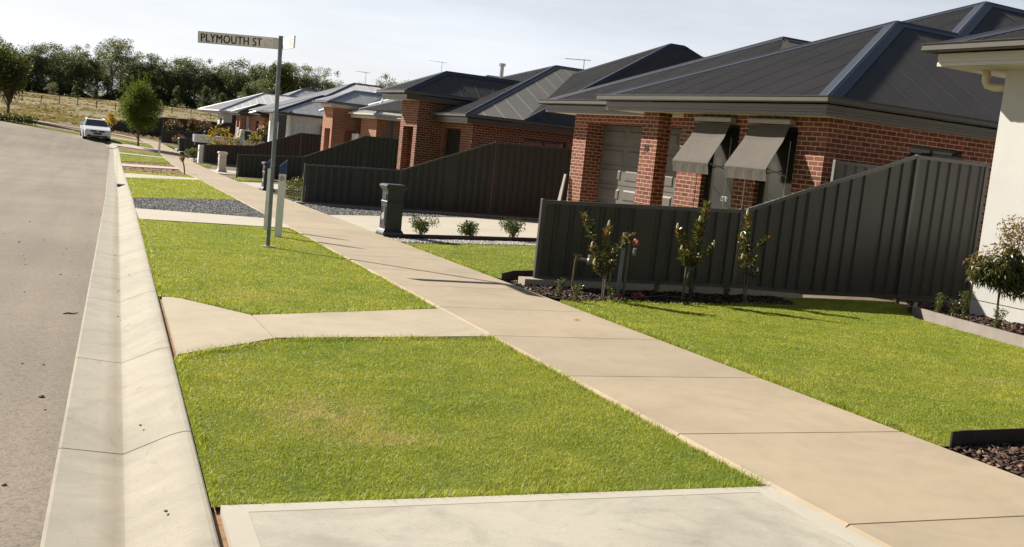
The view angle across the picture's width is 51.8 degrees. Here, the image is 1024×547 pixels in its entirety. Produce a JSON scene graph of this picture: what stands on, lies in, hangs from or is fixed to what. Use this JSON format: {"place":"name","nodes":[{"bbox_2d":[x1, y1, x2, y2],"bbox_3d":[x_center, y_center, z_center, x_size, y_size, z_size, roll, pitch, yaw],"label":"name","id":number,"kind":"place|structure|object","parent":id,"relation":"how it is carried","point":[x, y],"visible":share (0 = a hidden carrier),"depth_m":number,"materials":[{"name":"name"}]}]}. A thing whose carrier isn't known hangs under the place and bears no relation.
{"place":"outdoors","nodes":[
{"label":"outdoors","id":0,"kind":"place"},
{"bbox_2d":[1,120,96,137],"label":"lawn","id":1,"kind":"structure","parent":0,"point":[47,128],"depth_m":79.89,"materials":[{"name":"green plant"}]},
{"bbox_2d":[0,112,40,124],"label":"ground shrub","id":2,"kind":"object","parent":1,"relation":"on","point":[11,117],"visible":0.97,"depth_m":79.48,"materials":[{"name":"green plant"}]},
{"bbox_2d":[0,123,108,546],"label":"road","id":3,"kind":"structure","parent":0,"point":[53,188],"depth_m":10.86,"materials":[{"name":"grey asphalt"}]},
{"bbox_2d":[79,117,111,140],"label":"parked car","id":4,"kind":"object","parent":3,"relation":"on","point":[97,128],"visible":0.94,"depth_m":75.85,"materials":[{"name":"white paint"}]},
{"bbox_2d":[0,87,217,155],"bbox_3d":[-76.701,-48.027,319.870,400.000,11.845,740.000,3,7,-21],"label":"ground","id":5,"kind":"structure","parent":0,"point":[179,114],"depth_m":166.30,"materials":[{"name":"beige plant"}]},
{"bbox_2d":[10,45,57,91],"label":"gum tree","id":6,"kind":"object","parent":5,"relation":"on","point":[40,57],"visible":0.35,"depth_m":235.91,"materials":[{"name":"green plant"}]},
{"bbox_2d":[22,41,63,92],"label":"gum tree","id":7,"kind":"object","parent":5,"relation":"on","point":[40,71],"visible":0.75,"depth_m":235.19,"materials":[{"name":"green plant"}]},
{"bbox_2d":[40,41,73,85],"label":"gum tree","id":8,"kind":"object","parent":5,"relation":"on","point":[54,46],"visible":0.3,"depth_m":242.25,"materials":[{"name":"green plant"}]},
{"bbox_2d":[39,44,92,90],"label":"gum tree","id":9,"kind":"object","parent":5,"relation":"on","point":[69,70],"visible":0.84,"depth_m":238.58,"materials":[{"name":"green plant"}]},
{"bbox_2d":[64,44,111,93],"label":"gum tree","id":10,"kind":"object","parent":5,"relation":"on","point":[95,72],"visible":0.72,"depth_m":244.94,"materials":[{"name":"green plant"}]},
{"bbox_2d":[84,42,114,94],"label":"gum tree","id":11,"kind":"object","parent":5,"relation":"on","point":[97,63],"visible":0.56,"depth_m":247.57,"materials":[{"name":"green plant"}]},
{"bbox_2d":[16,76,200,108],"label":"undergrowth","id":12,"kind":"object","parent":5,"relation":"on","point":[112,95],"visible":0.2,"depth_m":239.75,"materials":[{"name":"green plant"}]},
{"bbox_2d":[95,36,138,98],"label":"gum tree","id":13,"kind":"object","parent":5,"relation":"on","point":[115,52],"visible":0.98,"depth_m":241.60,"materials":[{"name":"green plant"}]},
{"bbox_2d":[112,53,166,97],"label":"gum tree","id":14,"kind":"object","parent":5,"relation":"on","point":[136,68],"visible":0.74,"depth_m":242.63,"materials":[{"name":"green plant"}]},
{"bbox_2d":[146,55,188,104],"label":"gum tree","id":15,"kind":"object","parent":5,"relation":"on","point":[167,77],"visible":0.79,"depth_m":243.73,"materials":[{"name":"green plant"}]},
{"bbox_2d":[161,55,195,104],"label":"gum tree","id":16,"kind":"object","parent":5,"relation":"on","point":[176,62],"visible":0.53,"depth_m":245.78,"materials":[{"name":"green plant"}]},
{"bbox_2d":[170,56,214,106],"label":"gum tree","id":17,"kind":"object","parent":5,"relation":"on","point":[191,82],"visible":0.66,"depth_m":248.88,"materials":[{"name":"green plant"}]},
{"bbox_2d":[169,56,218,103],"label":"gum tree","id":18,"kind":"object","parent":5,"relation":"on","point":[199,93],"visible":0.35,"depth_m":252.37,"materials":[{"name":"green plant"}]},
{"bbox_2d":[192,65,230,105],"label":"gum tree","id":19,"kind":"object","parent":5,"relation":"on","point":[213,93],"visible":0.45,"depth_m":255.85,"materials":[{"name":"green plant"}]},
{"bbox_2d":[202,59,233,103],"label":"gum tree","id":20,"kind":"object","parent":5,"relation":"on","point":[216,85],"visible":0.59,"depth_m":254.38,"materials":[{"name":"green plant"}]},
{"bbox_2d":[215,57,256,100],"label":"gum tree","id":21,"kind":"object","parent":5,"relation":"on","point":[236,80],"visible":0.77,"depth_m":252.79,"materials":[{"name":"green plant"}]},
{"bbox_2d":[236,76,275,98],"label":"gum tree","id":22,"kind":"object","parent":5,"relation":"on","point":[254,86],"visible":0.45,"depth_m":235.98,"materials":[{"name":"green plant"}]},
{"bbox_2d":[255,60,301,94],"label":"gum tree","id":23,"kind":"object","parent":5,"relation":"on","point":[286,78],"visible":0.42,"depth_m":208.27,"materials":[{"name":"green plant"}]},
{"bbox_2d":[289,62,320,89],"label":"gum tree","id":24,"kind":"object","parent":5,"relation":"on","point":[305,72],"visible":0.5,"depth_m":254.87,"materials":[{"name":"green plant"}]},
{"bbox_2d":[303,66,339,90],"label":"gum tree","id":25,"kind":"object","parent":5,"relation":"on","point":[321,86],"visible":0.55,"depth_m":256.38,"materials":[{"name":"green plant"}]},
{"bbox_2d":[0,121,219,546],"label":"kerb","id":26,"kind":"structure","parent":0,"point":[122,477],"depth_m":6.15,"materials":[{"name":"concrete"}]},
{"bbox_2d":[120,154,169,162],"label":"lawn grass","id":27,"kind":"structure","parent":0,"point":[136,160],"depth_m":64.91,"materials":[{"name":"green plant"}]},
{"bbox_2d":[125,173,197,179],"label":"driveway","id":28,"kind":"structure","parent":0,"point":[130,175],"depth_m":43.72,"materials":[{"name":"concrete"}]},
{"bbox_2d":[126,177,235,198],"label":"lawn grass","id":29,"kind":"structure","parent":0,"point":[199,190],"depth_m":33.97,"materials":[{"name":"green plant"}]},
{"bbox_2d":[186,156,198,164],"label":"driveway","id":30,"kind":"structure","parent":0,"point":[192,159],"depth_m":71.00,"materials":[{"name":"concrete"}]},
{"bbox_2d":[192,127,264,144],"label":"utility truck","id":31,"kind":"object","parent":30,"relation":"on","point":[197,139],"visible":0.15,"depth_m":72.94,"materials":[{"name":"white paint"}]},
{"bbox_2d":[132,197,263,217],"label":"gravel","id":32,"kind":"structure","parent":0,"point":[233,207],"depth_m":26.10,"materials":[{"name":"grey gravel"}]},
{"bbox_2d":[174,354,226,493],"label":"lawn grass","id":33,"kind":"structure","parent":0,"point":[191,407],"depth_m":5.90,"materials":[{"name":"green plant"}]},
{"bbox_2d":[135,208,288,227],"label":"driveway","id":34,"kind":"structure","parent":0,"point":[161,215],"depth_m":22.18,"materials":[{"name":"concrete"}]},
{"bbox_2d":[2,118,433,546],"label":"verge","id":35,"kind":"structure","parent":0,"point":[220,530],"depth_m":30.18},
{"bbox_2d":[0,40,34,115],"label":"dark tree","id":36,"kind":"object","parent":35,"relation":"on","point":[12,74],"visible":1,"depth_m":88.07,"materials":[{"name":"green plant"}]},
{"bbox_2d":[114,72,165,145],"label":"street tree","id":37,"kind":"object","parent":35,"relation":"on","point":[138,106],"visible":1,"depth_m":75.92,"materials":[{"name":"green plant"}]},
{"bbox_2d":[162,297,272,355],"bbox_3d":[-2.659,0.501,9.458,0.815,0.186,3.031,3,7,-21],"label":"path flare","id":38,"kind":"object","parent":35,"relation":"on","point":[193,325],"visible":0.78,"depth_m":9.23,"materials":[{"name":"concrete"}]},
{"bbox_2d":[138,220,432,314],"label":"lawn","id":39,"kind":"structure","parent":0,"point":[351,291],"depth_m":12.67,"materials":[{"name":"green plant"}]},
{"bbox_2d":[137,218,163,296],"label":"lawn grass","id":40,"kind":"structure","parent":39,"relation":"on","point":[152,262],"depth_m":14.00,"materials":[{"name":"green plant"}]},
{"bbox_2d":[198,31,295,247],"bbox_3d":[-4.004,-1.981,16.588,1.826,3.572,1.023,9,7,23],"label":"street sign","id":41,"kind":"object","parent":39,"relation":"on","point":[280,43],"visible":1,"depth_m":16.68,"materials":[{"name":"metal"}]},
{"bbox_2d":[263,158,275,229],"bbox_3d":[-4.771,-1.520,20.701,0.129,1.608,0.052,5,7,-4],"label":"marker post","id":42,"kind":"object","parent":39,"relation":"on","point":[267,199],"visible":0.33,"depth_m":20.68,"materials":[{"name":"white paint"}]},
{"bbox_2d":[274,160,287,237],"bbox_3d":[-4.209,-1.292,19.152,0.129,1.558,0.058,6,7,-2],"label":"marker post","id":43,"kind":"object","parent":39,"relation":"on","point":[280,199],"visible":0.96,"depth_m":19.13,"materials":[{"name":"white paint"}]},
{"bbox_2d":[158,293,435,314],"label":"lawn grass","id":44,"kind":"structure","parent":39,"relation":"on","point":[211,302],"depth_m":10.66,"materials":[{"name":"green plant"}]},
{"bbox_2d":[252,309,489,340],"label":"cross path","id":45,"kind":"structure","parent":0,"point":[426,322],"depth_m":10.05,"materials":[{"name":"concrete"}]},
{"bbox_2d":[304,204,538,221],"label":"gravel","id":46,"kind":"structure","parent":0,"point":[336,210],"depth_m":31.27,"materials":[{"name":"grey gravel"}]},
{"bbox_2d":[330,215,537,242],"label":"driveway","id":47,"kind":"structure","parent":0,"point":[485,227],"depth_m":26.76,"materials":[{"name":"concrete"}]},
{"bbox_2d":[409,215,438,233],"bbox_3d":[-1.921,-1.012,22.450,0.738,0.514,0.491,9,7,22],"label":"shrub","id":48,"kind":"object","parent":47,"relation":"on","point":[420,224],"visible":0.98,"depth_m":22.41,"materials":[{"name":"green plant"}]},
{"bbox_2d":[404,242,535,278],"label":"lawn","id":49,"kind":"structure","parent":0,"point":[490,258],"depth_m":19.06,"materials":[{"name":"green plant"}]},
{"bbox_2d":[173,335,769,506],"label":"lawn","id":50,"kind":"structure","parent":0,"point":[412,460],"depth_m":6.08,"materials":[{"name":"green plant"}]},
{"bbox_2d":[179,332,494,357],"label":"lawn grass","id":51,"kind":"structure","parent":50,"relation":"on","point":[242,345],"depth_m":8.98,"materials":[{"name":"green plant"}]},
{"bbox_2d":[222,471,768,504],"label":"lawn grass","id":52,"kind":"structure","parent":50,"relation":"on","point":[544,487],"depth_m":5.22,"materials":[{"name":"green plant"}]},
{"bbox_2d":[51,122,971,448],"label":"lot ground","id":53,"kind":"structure","parent":0,"point":[901,302],"depth_m":17.94,"materials":[{"name":"brown soil"}]},
{"bbox_2d":[106,117,217,135],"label":"steel fence","id":54,"kind":"object","parent":53,"relation":"on","point":[119,126],"visible":0.25,"depth_m":97.68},
{"bbox_2d":[161,122,245,143],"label":"steel fence","id":55,"kind":"object","parent":53,"relation":"on","point":[166,136],"visible":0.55,"depth_m":90.57,"materials":[{"name":"black metal"}]},
{"bbox_2d":[200,124,232,144],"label":"autumn sapling","id":56,"kind":"object","parent":53,"relation":"on","point":[220,131],"visible":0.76,"depth_m":69.48,"materials":[{"name":"yellow plant"}]},
{"bbox_2d":[216,151,227,171],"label":"letterbox","id":57,"kind":"object","parent":53,"relation":"on","point":[222,157],"visible":0.97,"depth_m":57.60,"materials":[{"name":"concrete"}]},
{"bbox_2d":[198,93,296,129],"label":"rendered house","id":58,"kind":"structure","parent":53,"relation":"on","point":[222,110],"depth_m":95.96,"materials":[{"name":"white metal"}]},
{"bbox_2d":[229,104,269,137],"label":"brick house","id":59,"kind":"structure","parent":53,"relation":"on","point":[255,117],"depth_m":84.65,"materials":[{"name":"brown brick"}]},
{"bbox_2d":[199,133,321,165],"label":"steel fence","id":60,"kind":"object","parent":53,"relation":"on","point":[291,144],"visible":0.52,"depth_m":69.37,"materials":[{"name":"metal"}]},
{"bbox_2d":[285,179,302,200],"bbox_3d":[-7.090,-2.703,34.468,0.538,0.680,1.833,2,8,-32],"label":"hedge","id":61,"kind":"object","parent":53,"relation":"on","point":[297,189],"visible":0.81,"depth_m":34.36,"materials":[{"name":"green plant"}]},
{"bbox_2d":[249,71,381,145],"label":"rendered house","id":62,"kind":"structure","parent":53,"relation":"on","point":[300,114],"depth_m":74.40,"materials":[{"name":"white paint"}]},
{"bbox_2d":[236,135,398,180],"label":"steel fence","id":63,"kind":"object","parent":53,"relation":"on","point":[381,152],"visible":0.57,"depth_m":53.19,"materials":[{"name":"black metal"}]},
{"bbox_2d":[312,90,400,163],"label":"brick house","id":64,"kind":"structure","parent":53,"relation":"on","point":[345,119],"depth_m":59.72,"materials":[{"name":"brown brick"}]},
{"bbox_2d":[376,183,408,235],"bbox_3d":[-2.499,-1.269,21.872,0.480,1.170,0.422,2,8,-28],"label":"letterbox","id":65,"kind":"object","parent":53,"relation":"on","point":[392,201],"visible":0.95,"depth_m":21.73,"materials":[{"name":"concrete"}]},
{"bbox_2d":[295,142,571,219],"bbox_3d":[-2.278,-3.052,33.486,8.975,2.731,0.260,3,7,-21],"label":"steel fence","id":66,"kind":"object","parent":53,"relation":"on","point":[507,180],"visible":0.78,"depth_m":33.83,"materials":[{"name":"metal"}]},
{"bbox_2d":[384,233,536,241],"bbox_3d":[0.580,-0.697,23.618,7.819,0.205,0.535,1,8,-33],"label":"garden edging","id":67,"kind":"object","parent":53,"relation":"on","point":[417,236],"visible":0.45,"depth_m":22.39,"materials":[{"name":"grey concrete"}]},
{"bbox_2d":[501,270,532,281],"bbox_3d":[0.244,0.045,15.849,0.176,0.188,1.630,10,8,34],"label":"garden edging","id":68,"kind":"object","parent":53,"relation":"on","point":[507,276],"visible":0.41,"depth_m":15.68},
{"bbox_2d":[358,43,703,175],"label":"brick house","id":69,"kind":"structure","parent":53,"relation":"on","point":[445,113],"depth_m":39.45,"materials":[{"name":"red brick"}]},
{"bbox_2d":[445,128,460,155],"bbox_3d":[-2.186,-3.988,38.896,0.050,2.680,1.480,2,8,-28],"label":"window","id":70,"kind":"structure","parent":69,"relation":"in","point":[453,135],"depth_m":38.97,"materials":[{"name":"grey glass"}]},
{"bbox_2d":[524,138,564,147],"bbox_3d":[1.123,-4.303,38.804,1.800,1.200,0.050,2,8,-28],"label":"window","id":71,"kind":"structure","parent":69,"relation":"in","point":[526,141],"depth_m":38.71,"materials":[{"name":"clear glass"}]},
{"bbox_2d":[510,280,794,304],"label":"bark mulch","id":72,"kind":"object","parent":53,"relation":"on","point":[590,296],"visible":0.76,"depth_m":14.71,"materials":[{"name":"brown wood"}]},
{"bbox_2d":[570,254,611,295],"bbox_3d":[1.068,0.074,14.211,0.534,0.640,0.119,6,7,-3],"label":"water meter","id":73,"kind":"object","parent":72,"relation":"on","point":[587,260],"visible":0.65,"depth_m":14.18,"materials":[{"name":"gold metal"}]},
{"bbox_2d":[580,212,635,299],"bbox_3d":[1.180,-0.198,13.786,0.808,1.171,0.314,8,7,16],"label":"magnolia","id":74,"kind":"object","parent":72,"relation":"on","point":[596,264],"visible":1,"depth_m":13.78,"materials":[{"name":"green plant"}]},
{"bbox_2d":[615,233,638,294],"bbox_3d":[1.589,-0.077,14.535,0.249,0.961,0.079,7,7,6],"label":"conduit stand","id":75,"kind":"object","parent":72,"relation":"on","point":[621,260],"visible":0.75,"depth_m":14.52,"materials":[{"name":"grey metal"}]},
{"bbox_2d":[673,199,715,299],"bbox_3d":[2.477,-0.303,14.459,0.620,1.477,0.300,5,7,-9],"label":"magnolia","id":76,"kind":"object","parent":72,"relation":"on","point":[692,261],"visible":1,"depth_m":14.44,"materials":[{"name":"green plant"}]},
{"bbox_2d":[737,210,771,302],"bbox_3d":[3.394,-0.218,14.945,0.475,1.368,0.329,9,7,22],"label":"magnolia","id":77,"kind":"object","parent":72,"relation":"on","point":[744,246],"visible":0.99,"depth_m":14.96,"materials":[{"name":"green plant"}]},
{"bbox_2d":[518,154,989,305],"bbox_3d":[4.045,-0.765,16.146,8.169,2.597,0.312,3,7,-21],"label":"steel fence","id":78,"kind":"object","parent":53,"relation":"on","point":[905,228],"visible":0.88,"depth_m":16.45,"materials":[{"name":"metal"}]},
{"bbox_2d":[538,1,1023,291],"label":"brick house","id":79,"kind":"structure","parent":53,"relation":"on","point":[748,126],"depth_m":20.87,"materials":[{"name":"red brick"}]},
{"bbox_2d":[596,125,681,205],"bbox_3d":[3.651,-2.257,25.561,0.062,2.530,5.710,2,8,-28],"label":"garage door","id":80,"kind":"structure","parent":79,"relation":"in","point":[620,153],"depth_m":27.02,"materials":[{"name":"metal"}]},
{"bbox_2d":[702,125,739,208],"bbox_3d":[4.213,-1.889,21.103,0.050,2.150,1.020,2,8,-28],"label":"window","id":81,"kind":"structure","parent":79,"relation":"in","point":[714,187],"depth_m":21.13,"materials":[{"name":"grey glass"}]},
{"bbox_2d":[756,128,798,204],"bbox_3d":[4.966,-1.644,19.679,0.050,2.150,1.000,2,8,-28],"label":"window","id":82,"kind":"structure","parent":79,"relation":"in","point":[770,189],"depth_m":19.62,"materials":[{"name":"grey glass"}]},
{"bbox_2d":[910,145,957,156],"bbox_3d":[7.847,-1.641,19.952,1.400,1.470,0.050,2,8,-28],"label":"window","id":83,"kind":"structure","parent":79,"relation":"in","point":[914,150],"depth_m":19.83,"materials":[{"name":"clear glass"}]},
{"bbox_2d":[830,160,879,181],"bbox_3d":[6.636,-0.766,18.835,2.792,2.299,0.072,2,8,-28],"label":"side fence","id":84,"kind":"object","parent":53,"relation":"on","point":[841,169],"visible":0.15,"depth_m":18.20,"materials":[{"name":"metal"}]},
{"bbox_2d":[906,301,1023,335],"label":"bark mulch","id":85,"kind":"object","parent":53,"relation":"on","point":[983,320],"visible":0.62,"depth_m":14.98,"materials":[{"name":"brown wood"}]},
{"bbox_2d":[959,289,975,319],"bbox_3d":[6.211,0.442,14.428,0.172,0.465,0.194,0,9,-44],"label":"box plant","id":86,"kind":"object","parent":85,"relation":"on","point":[966,304],"visible":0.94,"depth_m":14.43,"materials":[{"name":"green plant"}]},
{"bbox_2d":[962,214,1023,319],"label":"standard tree","id":87,"kind":"object","parent":85,"relation":"on","point":[1004,272],"visible":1,"depth_m":14.14,"materials":[{"name":"green plant"}]},
{"bbox_2d":[992,306,1009,328],"bbox_3d":[6.281,0.592,13.557,0.210,0.355,0.161,6,7,0],"label":"box plant","id":88,"kind":"object","parent":85,"relation":"on","point":[997,323],"visible":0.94,"depth_m":13.56,"materials":[{"name":"green plant"}]},
{"bbox_2d":[911,302,1023,347],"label":"garden edging","id":89,"kind":"object","parent":53,"relation":"on","point":[1003,336],"visible":0.69,"depth_m":13.95,"materials":[{"name":"beige concrete"}]},
{"bbox_2d":[921,24,1023,324],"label":"rendered house","id":90,"kind":"structure","parent":53,"relation":"on","point":[999,53],"depth_m":14.99,"materials":[{"name":"white paint"}]},
{"bbox_2d":[946,441,1023,477],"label":"bark mulch","id":91,"kind":"object","parent":53,"relation":"on","point":[1004,451],"visible":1,"depth_m":6.92,"materials":[{"name":"brown wood"}]},
{"bbox_2d":[949,428,1023,449],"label":"garden edging","id":92,"kind":"object","parent":53,"relation":"on","point":[961,438],"visible":0.63,"depth_m":7.23,"materials":[{"name":"black metal"}]},
{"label":"shrub bed","id":93,"kind":"structure","parent":53,"relation":"on","visible":0},
{"bbox_2d":[457,220,478,235],"bbox_3d":[-0.991,-0.973,23.256,0.515,0.435,0.610,4,7,-19],"label":"shrub","id":94,"kind":"object","parent":93,"relation":"on","point":[467,229],"visible":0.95,"depth_m":23.11,"materials":[{"name":"green plant"}]},
{"bbox_2d":[498,218,525,236],"bbox_3d":[-0.019,-0.993,23.718,0.576,0.550,0.616,4,7,-19],"label":"shrub","id":95,"kind":"object","parent":93,"relation":"on","point":[510,227],"visible":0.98,"depth_m":23.66,"materials":[{"name":"green plant"}]},
{"bbox_2d":[0,0,1023,97],"label":"sky","id":96,"kind":"structure","parent":0,"point":[396,38],"materials":[{"name":"white"}]},
{"bbox_2d":[18,117,1023,546],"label":"footpath","id":97,"kind":"structure","parent":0,"point":[876,483],"depth_m":7.53,"materials":[{"name":"concrete"}]},
{"bbox_2d":[249,492,856,546],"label":"driveway","id":98,"kind":"structure","parent":0,"point":[755,519],"depth_m":4.81,"materials":[{"name":"concrete"}]},
{"bbox_2d":[220,486,880,546],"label":"driveway edge","id":99,"kind":"object","parent":98,"relation":"on","point":[239,529],"visible":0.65,"depth_m":5.02,"materials":[{"name":"concrete"}]},
{"bbox_2d":[560,297,1023,445],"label":"lawn","id":100,"kind":"structure","parent":0,"point":[886,402],"depth_m":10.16,"materials":[{"name":"green plant"}]},
{"bbox_2d":[575,300,909,309],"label":"lawn grass","id":101,"kind":"structure","parent":100,"relation":"on","point":[745,303],"depth_m":14.56,"materials":[{"name":"green plant"}]},
{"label":"pebble strip","id":102,"kind":"structure","parent":0,"visible":0},
{"bbox_2d":[391,238,535,245],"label":"pebbles","id":103,"kind":"object","parent":102,"relation":"on","point":[455,241],"visible":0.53,"depth_m":21.94,"materials":[{"name":"grey gravel"}]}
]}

